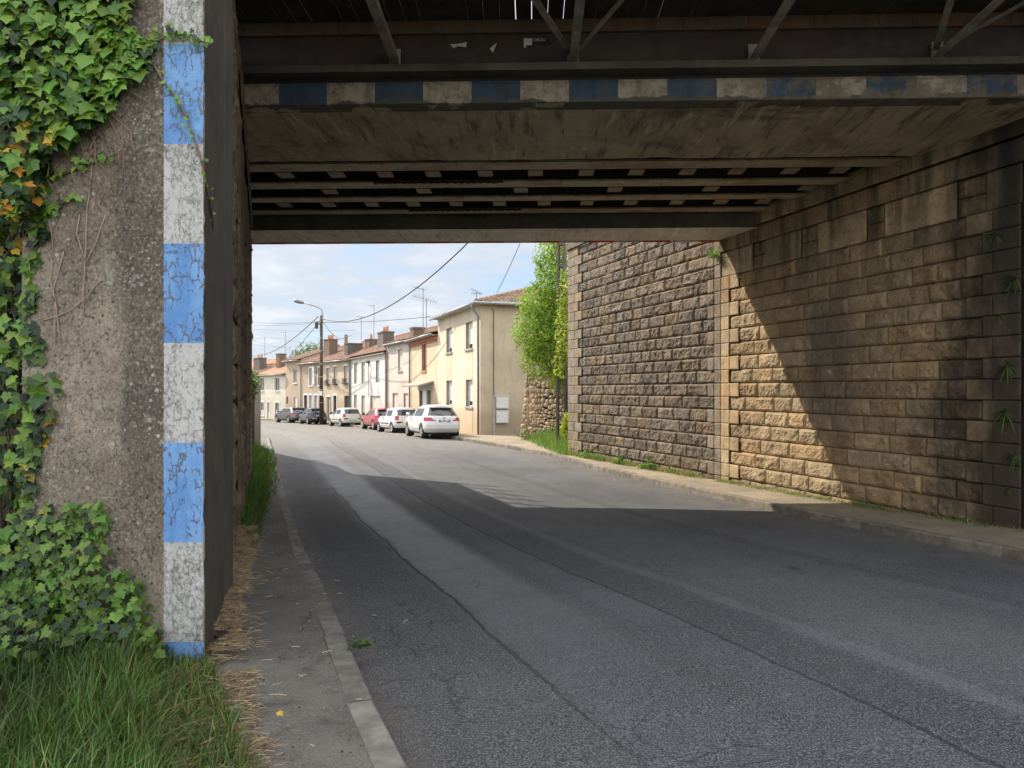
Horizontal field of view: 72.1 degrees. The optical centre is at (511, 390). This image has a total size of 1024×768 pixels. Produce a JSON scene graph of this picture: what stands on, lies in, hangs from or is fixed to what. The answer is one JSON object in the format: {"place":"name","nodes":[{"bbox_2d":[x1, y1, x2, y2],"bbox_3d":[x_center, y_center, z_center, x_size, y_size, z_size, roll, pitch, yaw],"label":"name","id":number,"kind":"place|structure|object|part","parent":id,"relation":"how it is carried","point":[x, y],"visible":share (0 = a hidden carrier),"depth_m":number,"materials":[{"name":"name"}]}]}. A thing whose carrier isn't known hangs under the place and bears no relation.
{"place":"outdoors","nodes":[
{"label":"outdoors","id":0,"kind":"place"},
{"bbox_2d":[0,1,21,577],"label":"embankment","id":1,"kind":"structure","parent":0,"point":[13,432],"depth_m":4.99,"materials":[{"name":"green plant"}]},
{"bbox_2d":[211,434,373,767],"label":"pavement","id":2,"kind":"structure","parent":0,"point":[280,628],"depth_m":4.17,"materials":[{"name":"concrete"}]},
{"bbox_2d":[22,0,232,661],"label":"concrete pier","id":3,"kind":"structure","parent":2,"relation":"on","point":[140,365],"depth_m":4.24,"materials":[{"name":"grey concrete"}]},
{"bbox_2d":[0,150,64,619],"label":"ivy","id":4,"kind":"object","parent":3,"relation":"attached to","point":[19,339],"visible":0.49,"depth_m":4.23,"materials":[{"name":"green plant"}]},
{"bbox_2d":[42,192,83,216],"bbox_3d":[-2.692,-1.110,4.206,0.266,0.158,0.054,0,0,0],"label":"ivy shoot","id":5,"kind":"object","parent":3,"relation":"attached to","point":[55,206],"visible":1,"depth_m":4.21,"materials":[{"name":"green plant"}]},
{"bbox_2d":[42,164,105,343],"bbox_3d":[-2.630,-0.821,4.230,0.382,1.079,0.007,0,0,0],"label":"dead vine","id":6,"kind":"object","parent":3,"relation":"attached to","point":[55,309],"visible":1,"depth_m":4.23,"materials":[{"name":"brown plant"}]},
{"bbox_2d":[0,0,152,230],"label":"ivy","id":7,"kind":"object","parent":3,"relation":"attached to","point":[52,83],"visible":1,"depth_m":4.11,"materials":[{"name":"green plant"}]},
{"bbox_2d":[42,151,115,186],"bbox_3d":[-2.595,-1.321,4.204,0.444,0.219,0.058,0,0,0],"label":"ivy shoot","id":8,"kind":"object","parent":3,"relation":"attached to","point":[101,158],"visible":1,"depth_m":4.20,"materials":[{"name":"green plant"}]},
{"bbox_2d":[141,22,212,51],"bbox_3d":[-2.004,-2.116,4.199,0.451,0.182,0.067,0,0,0],"label":"ivy shoot","id":9,"kind":"object","parent":3,"relation":"attached to","point":[152,43],"visible":1,"depth_m":4.20,"materials":[{"name":"green plant"}]},
{"bbox_2d":[148,60,214,228],"bbox_3d":[-1.945,-1.521,4.307,0.329,0.927,0.491,0,0,33],"label":"ivy shoot","id":10,"kind":"object","parent":3,"relation":"attached to","point":[179,102],"visible":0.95,"depth_m":4.22,"materials":[{"name":"green plant"}]},
{"bbox_2d":[0,615,281,767],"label":"grass verge","id":11,"kind":"object","parent":2,"relation":"on","point":[217,663],"depth_m":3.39,"materials":[{"name":"green plant"}]},
{"bbox_2d":[0,500,171,685],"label":"ivy","id":12,"kind":"object","parent":11,"relation":"on","point":[45,620],"visible":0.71,"depth_m":4.09,"materials":[{"name":"green plant"}]},
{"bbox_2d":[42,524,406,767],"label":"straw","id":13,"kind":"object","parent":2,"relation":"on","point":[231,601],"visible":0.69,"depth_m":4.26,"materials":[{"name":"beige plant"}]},
{"bbox_2d":[203,0,252,577],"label":"abutment wall","id":14,"kind":"structure","parent":2,"relation":"on","point":[242,324],"depth_m":8.62,"materials":[{"name":"concrete"},{"name":"paint"}]},
{"bbox_2d":[235,0,1023,244],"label":"railway bridge","id":15,"kind":"structure","parent":14,"relation":"on","point":[403,121],"depth_m":9.10,"materials":[{"name":"paint"}]},
{"bbox_2d":[450,42,466,47],"bbox_3d":[-0.676,-4.367,8.906,0.210,0.075,0.014,0,0,2],"label":"paper scrap","id":16,"kind":"object","parent":15,"relation":"attached to","point":[464,44],"visible":1,"depth_m":8.90,"materials":[{"name":"white paper"}]},
{"bbox_2d":[524,38,550,47],"bbox_3d":[0.323,-4.383,8.874,0.350,0.117,0.008,0,0,2],"label":"torn sticker","id":17,"kind":"object","parent":15,"relation":"attached to","point":[528,41],"visible":1,"depth_m":8.88,"materials":[{"name":"paper"}]},
{"bbox_2d":[252,384,262,446],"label":"garden wall","id":18,"kind":"structure","parent":2,"relation":"on","point":[256,421],"depth_m":23.73,"materials":[{"name":"beige paint"}]},
{"bbox_2d":[251,371,260,401],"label":"ivy","id":19,"kind":"object","parent":18,"relation":"attached to","point":[254,384],"visible":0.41,"depth_m":23.43,"materials":[{"name":"green plant"}]},
{"bbox_2d":[240,438,281,544],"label":"weeds","id":20,"kind":"object","parent":2,"relation":"on","point":[256,496],"visible":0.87,"depth_m":12.49,"materials":[{"name":"green plant"}]},
{"bbox_2d":[213,504,362,767],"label":"litter","id":21,"kind":"object","parent":2,"relation":"on","point":[350,752],"visible":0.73,"depth_m":4.27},
{"bbox_2d":[252,0,586,359],"label":"sky","id":22,"kind":"structure","parent":0,"point":[342,280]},
{"bbox_2d":[261,420,1023,767],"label":"road","id":23,"kind":"structure","parent":0,"point":[551,612],"depth_m":5.55,"materials":[{"name":"grey asphalt"}]},
{"bbox_2d":[274,407,306,422],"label":"parked car","id":24,"kind":"object","parent":23,"relation":"on","point":[289,414],"visible":0.74,"depth_m":66.52,"materials":[{"name":"grey metal"}]},
{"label":"rear window","id":25,"kind":"part","parent":24,"relation":"part of","materials":[{"name":"black glass"}]},
{"bbox_2d":[294,300,323,424],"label":"street lamp","id":26,"kind":"object","parent":23,"relation":"on","point":[321,407],"visible":0.97,"depth_m":60.87,"materials":[{"name":"metal"}]},
{"bbox_2d":[257,321,318,323],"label":"overhead cable","id":27,"kind":"object","parent":26,"relation":"attached to","point":[287,323],"visible":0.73,"depth_m":71.39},
{"bbox_2d":[262,322,319,325],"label":"overhead cable","id":28,"kind":"object","parent":26,"relation":"attached to","point":[281,325],"visible":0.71,"depth_m":73.64,"materials":[{"name":"black rubber"}]},
{"bbox_2d":[322,316,429,322],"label":"overhead cable","id":29,"kind":"object","parent":26,"relation":"attached to","point":[372,321],"visible":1,"depth_m":50.43,"materials":[{"name":"black rubber"}]},
{"bbox_2d":[321,243,467,321],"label":"overhead cable","id":30,"kind":"object","parent":26,"relation":"attached to","point":[409,292],"visible":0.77,"depth_m":40.36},
{"bbox_2d":[299,407,326,423],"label":"parked car","id":31,"kind":"object","parent":23,"relation":"on","point":[309,415],"visible":0.8,"depth_m":61.45,"materials":[{"name":"black paint"}]},
{"bbox_2d":[329,406,360,426],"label":"parked car","id":32,"kind":"object","parent":23,"relation":"on","point":[341,417],"visible":1,"depth_m":55.66,"materials":[{"name":"beige paint"}]},
{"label":"rear window","id":33,"kind":"part","parent":32,"relation":"part of","materials":[{"name":"black glass"}]},
{"bbox_2d":[338,635,375,650],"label":"grass tuft","id":34,"kind":"object","parent":23,"relation":"on","point":[359,644],"visible":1,"depth_m":4.55,"materials":[{"name":"green plant"}]},
{"bbox_2d":[361,408,388,429],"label":"parked car","id":35,"kind":"object","parent":23,"relation":"on","point":[370,417],"visible":0.47,"depth_m":47.62,"materials":[{"name":"red paint"}]},
{"bbox_2d":[377,405,415,432],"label":"parked car","id":36,"kind":"object","parent":23,"relation":"on","point":[392,420],"visible":0.66,"depth_m":41.27,"materials":[{"name":"white paint"}]},
{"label":"rear window","id":37,"kind":"part","parent":36,"relation":"part of","materials":[{"name":"black glass"}]},
{"bbox_2d":[405,405,459,438],"bbox_3d":[-3.943,1.424,34.398,2.170,1.752,4.456,1,-1,-23],"label":"parked car","id":38,"kind":"object","parent":23,"relation":"on","point":[424,421],"visible":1,"depth_m":32.65,"materials":[{"name":"white paint"}]},
{"bbox_3d":[-4.383,1.039,33.519,0.194,0.365,1.469,1,-1,-23],"label":"side window","id":39,"kind":"part","parent":38,"relation":"part of","materials":[{"name":"grey glass"}]},
{"bbox_3d":[-3.257,0.999,32.767,1.438,0.367,0.540,1,-1,-23],"label":"rear window","id":40,"kind":"part","parent":38,"relation":"part of","materials":[{"name":"black glass"}]},
{"bbox_2d":[261,418,1023,547],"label":"pavement","id":41,"kind":"structure","parent":0,"point":[1012,537],"depth_m":12.04,"materials":[{"name":"beige concrete"}]},
{"bbox_2d":[382,327,437,407],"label":"house","id":42,"kind":"structure","parent":41,"relation":"on","point":[397,367],"depth_m":50.53,"materials":[{"name":"paint"}]},
{"bbox_2d":[402,329,437,409],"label":"house","id":43,"kind":"structure","parent":41,"relation":"on","point":[422,385],"depth_m":44.34,"materials":[{"name":"paint"}]},
{"bbox_2d":[410,293,437,331],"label":"tv aerial","id":44,"kind":"object","parent":43,"relation":"on","point":[426,306],"visible":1,"depth_m":47.18,"materials":[{"name":"metal"}]},
{"bbox_2d":[429,390,430,404],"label":"door","id":45,"kind":"structure","parent":43,"relation":"in","point":[429,390],"depth_m":43.76,"materials":[{"name":"grey paint"}]},
{"bbox_2d":[429,287,562,434],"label":"house","id":46,"kind":"structure","parent":41,"relation":"on","point":[479,369],"depth_m":34.68,"materials":[{"name":"beige paint"}]},
{"bbox_2d":[444,328,451,354],"bbox_3d":[-3.445,-2.750,39.274,0.305,1.460,1.310,0,0,-21],"label":"window","id":47,"kind":"structure","parent":46,"relation":"in","point":[450,330],"depth_m":39.63,"materials":[{"name":"white glass"}]},
{"bbox_2d":[449,381,451,405],"bbox_3d":[-3.445,0.185,39.274,0.305,1.470,1.310,0,0,-21],"label":"window","id":48,"kind":"structure","parent":46,"relation":"in","point":[450,382],"depth_m":39.63,"materials":[{"name":"white glass"}]},
{"bbox_2d":[464,380,472,408],"bbox_3d":[-2.119,0.185,35.820,0.305,1.470,1.310,0,0,-21],"label":"window","id":49,"kind":"structure","parent":46,"relation":"in","point":[470,381],"depth_m":36.09,"materials":[{"name":"white glass"}]},
{"bbox_2d":[464,322,472,350],"bbox_3d":[-2.119,-2.750,35.820,0.305,1.460,1.310,0,0,-21],"label":"window","id":50,"kind":"structure","parent":46,"relation":"in","point":[470,324],"depth_m":36.02,"materials":[{"name":"white glass"}]},
{"bbox_2d":[495,410,508,422],"bbox_3d":[-0.475,1.268,34.286,0.660,0.625,0.190,0,0,-21],"label":"meter cabinet","id":51,"kind":"object","parent":46,"relation":"attached to","point":[502,416],"visible":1,"depth_m":34.20,"materials":[{"name":"white plastic"}]},
{"bbox_3d":[-0.478,1.285,34.197,0.510,0.550,0.011,0,0,-21],"label":"door","id":52,"kind":"part","parent":51,"relation":"part of","materials":[{"name":"white plastic"}]},
{"bbox_2d":[495,396,508,408],"bbox_3d":[-0.475,0.578,34.286,0.660,0.605,0.190,0,0,-21],"label":"meter cabinet","id":53,"kind":"object","parent":46,"relation":"attached to","point":[502,402],"visible":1,"depth_m":34.20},
{"bbox_3d":[-0.451,0.595,34.208,0.570,0.530,0.011,0,0,-21],"label":"door","id":54,"kind":"part","parent":53,"relation":"part of","materials":[{"name":"white plastic"}]},
{"bbox_2d":[517,425,577,454],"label":"tall grass","id":55,"kind":"structure","parent":41,"relation":"on","point":[560,446],"depth_m":26.49,"materials":[{"name":"green plant"}]},
{"bbox_2d":[556,243,568,441],"bbox_3d":[1.880,-3.600,26.014,0.455,11.600,0.280,0,0,20],"label":"concrete pole","id":56,"kind":"object","parent":41,"relation":"on","point":[564,395],"visible":0.38,"depth_m":25.94,"materials":[{"name":"grey concrete"}]},
{"bbox_2d":[497,244,519,291],"bbox_3d":[0.490,-7.300,32.099,0.032,4.026,12.486,0,0,-12],"label":"overhead cable","id":57,"kind":"object","parent":56,"relation":"attached to","point":[509,266],"visible":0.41,"depth_m":34.84,"materials":[{"name":"black rubber"}]},
{"bbox_2d":[560,412,567,437],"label":"shrub","id":58,"kind":"object","parent":41,"relation":"on","point":[563,425],"visible":0.56,"depth_m":25.11,"materials":[{"name":"green plant"}]},
{"bbox_2d":[579,448,593,458],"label":"weed","id":59,"kind":"object","parent":41,"relation":"on","point":[585,452],"visible":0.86,"depth_m":21.73,"materials":[{"name":"green plant"}]},
{"bbox_2d":[610,456,628,464],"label":"weed","id":60,"kind":"object","parent":41,"relation":"on","point":[619,460],"visible":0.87,"depth_m":19.88,"materials":[{"name":"green plant"}]},
{"bbox_2d":[638,455,657,469],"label":"weed","id":61,"kind":"object","parent":41,"relation":"on","point":[648,466],"visible":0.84,"depth_m":18.41,"materials":[{"name":"green plant"}]},
{"bbox_2d":[561,451,1022,531],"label":"dry grass","id":62,"kind":"structure","parent":41,"relation":"on","point":[602,459],"depth_m":14.59,"materials":[{"name":"brown plant"}]},
{"bbox_2d":[719,118,1023,529],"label":"abutment wall","id":63,"kind":"structure","parent":41,"relation":"on","point":[869,345],"depth_m":11.66,"materials":[{"name":"stone"}]},
{"bbox_2d":[982,232,1005,252],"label":"fern","id":64,"kind":"object","parent":63,"relation":"attached to","point":[997,238],"visible":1,"depth_m":9.93,"materials":[{"name":"green plant"}]},
{"bbox_2d":[987,361,1015,383],"bbox_3d":[6.788,-0.219,9.771,0.252,0.379,0.457,0,0,-16],"label":"fern","id":65,"kind":"object","parent":63,"relation":"attached to","point":[1008,369],"visible":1,"depth_m":9.69,"materials":[{"name":"green plant"}]},
{"bbox_2d":[989,408,1014,432],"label":"fern","id":66,"kind":"object","parent":63,"relation":"attached to","point":[1005,415],"visible":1,"depth_m":9.75,"materials":[{"name":"green plant"}]},
{"bbox_2d":[990,273,1020,303],"bbox_3d":[6.825,-1.406,9.650,0.258,0.444,0.487,0,0,-17],"label":"fern","id":67,"kind":"object","parent":63,"relation":"attached to","point":[1014,281],"visible":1,"depth_m":9.64,"materials":[{"name":"green plant"}]},
{"bbox_2d":[1000,452,1020,473],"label":"fern","id":68,"kind":"object","parent":63,"relation":"attached to","point":[1015,457],"visible":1,"depth_m":9.64,"materials":[{"name":"green plant"}]},
{"bbox_3d":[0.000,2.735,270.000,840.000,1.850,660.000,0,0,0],"label":"ground","id":69,"kind":"structure","parent":0,"visible":0},
{"bbox_2d":[248,321,252,464],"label":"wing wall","id":70,"kind":"structure","parent":69,"relation":"on","point":[250,378],"depth_m":16.42,"materials":[{"name":"stone"}]},
{"bbox_2d":[252,354,275,383],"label":"house","id":71,"kind":"structure","parent":69,"relation":"on","point":[260,365],"depth_m":88.69,"materials":[{"name":"tile"}]},
{"bbox_2d":[252,359,275,366],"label":"house","id":72,"kind":"structure","parent":69,"relation":"on","point":[268,361],"depth_m":102.95,"materials":[{"name":"orange tile"}]},
{"bbox_2d":[257,353,286,417],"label":"house","id":73,"kind":"structure","parent":69,"relation":"on","point":[273,392],"depth_m":82.37,"materials":[{"name":"beige paint"}]},
{"bbox_2d":[261,378,263,390],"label":"window","id":74,"kind":"structure","parent":73,"relation":"in","point":[262,379],"depth_m":84.31,"materials":[{"name":"grey glass"}]},
{"bbox_2d":[261,401,263,415],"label":"window","id":75,"kind":"structure","parent":73,"relation":"in","point":[262,402],"depth_m":84.31,"materials":[{"name":"white glass"}]},
{"bbox_2d":[267,401,269,417],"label":"door","id":76,"kind":"structure","parent":73,"relation":"in","point":[267,401],"depth_m":82.80,"materials":[{"name":"glass"}]},
{"bbox_2d":[274,401,279,414],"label":"window","id":77,"kind":"structure","parent":73,"relation":"in","point":[277,402],"depth_m":81.28,"materials":[{"name":"white glass"}]},
{"bbox_2d":[276,378,278,390],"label":"window","id":78,"kind":"structure","parent":73,"relation":"in","point":[277,379],"depth_m":81.28,"materials":[{"name":"grey glass"}]},
{"bbox_2d":[287,341,323,358],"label":"tree","id":79,"kind":"object","parent":69,"relation":"on","point":[307,348],"visible":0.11,"depth_m":103.44,"materials":[{"name":"green plant"}]},
{"bbox_2d":[281,344,339,407],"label":"house","id":80,"kind":"structure","parent":69,"relation":"on","point":[292,383],"depth_m":77.64,"materials":[{"name":"paint"}]},
{"bbox_2d":[292,369,296,383],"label":"window","id":81,"kind":"structure","parent":80,"relation":"in","point":[295,370],"depth_m":77.26,"materials":[{"name":"white glass"}]},
{"bbox_2d":[297,334,343,408],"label":"house","id":82,"kind":"structure","parent":69,"relation":"on","point":[309,379],"depth_m":72.80,"materials":[{"name":"paint"}]},
{"bbox_2d":[303,394,307,408],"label":"door","id":83,"kind":"structure","parent":82,"relation":"in","point":[306,395],"depth_m":74.46,"materials":[{"name":"metal"}]},
{"bbox_2d":[261,432,406,767],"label":"kerb","id":84,"kind":"structure","parent":69,"relation":"on","point":[379,745],"depth_m":4.13,"materials":[{"name":"concrete"}]},
{"bbox_2d":[319,334,377,420],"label":"house","id":85,"kind":"structure","parent":69,"relation":"on","point":[336,380],"depth_m":66.71,"materials":[{"name":"beige paint"}]},
{"bbox_2d":[326,395,330,420],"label":"door","id":86,"kind":"structure","parent":85,"relation":"in","point":[329,396],"depth_m":68.73,"materials":[{"name":"white glass"}]},
{"bbox_2d":[333,394,336,409],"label":"door","id":87,"kind":"structure","parent":85,"relation":"in","point":[335,395],"depth_m":67.30,"materials":[{"name":"metal"}]},
{"bbox_2d":[345,396,348,407],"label":"door","id":88,"kind":"structure","parent":85,"relation":"in","point":[346,397],"depth_m":65.06,"materials":[{"name":"metal"}]},
{"bbox_2d":[344,334,351,342],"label":"chimney","id":89,"kind":"object","parent":85,"relation":"on","point":[346,336],"visible":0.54,"depth_m":79.86,"materials":[{"name":"brown brick"}]},
{"bbox_2d":[347,325,437,416],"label":"house","id":90,"kind":"structure","parent":69,"relation":"on","point":[367,379],"depth_m":58.06,"materials":[{"name":"white paint"}]},
{"bbox_2d":[372,396,380,408],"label":"door","id":91,"kind":"structure","parent":90,"relation":"in","point":[376,400],"depth_m":56.27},
{"bbox_2d":[520,372,569,439],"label":"rubble wall","id":92,"kind":"structure","parent":69,"relation":"on","point":[540,399],"depth_m":29.96,"materials":[{"name":"stone"}]},
{"bbox_2d":[508,243,579,393],"bbox_3d":[1.792,-3.488,28.015,2.945,7.377,5.003,0,0,-28],"label":"shrub","id":93,"kind":"object","parent":92,"relation":"on","point":[541,346],"visible":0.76,"depth_m":28.45,"materials":[{"name":"green plant"}]},
{"bbox_2d":[261,419,1023,561],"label":"kerb","id":94,"kind":"structure","parent":69,"relation":"on","point":[986,548],"depth_m":11.54,"materials":[{"name":"concrete"}]},
{"bbox_2d":[566,242,722,479],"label":"wing wall","id":95,"kind":"structure","parent":69,"relation":"on","point":[644,347],"depth_m":18.95,"materials":[{"name":"stone"}]},
{"bbox_2d":[702,247,719,258],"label":"grass tuft","id":96,"kind":"object","parent":95,"relation":"attached to","point":[714,254],"visible":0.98,"depth_m":16.02,"materials":[{"name":"green plant"}]},
{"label":"utility pole","id":97,"kind":"object","parent":69,"relation":"on","visible":0},
{"bbox_2d":[260,316,318,355],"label":"overhead cable","id":98,"kind":"object","parent":97,"relation":"attached to","point":[294,337],"visible":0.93,"depth_m":72.72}
]}

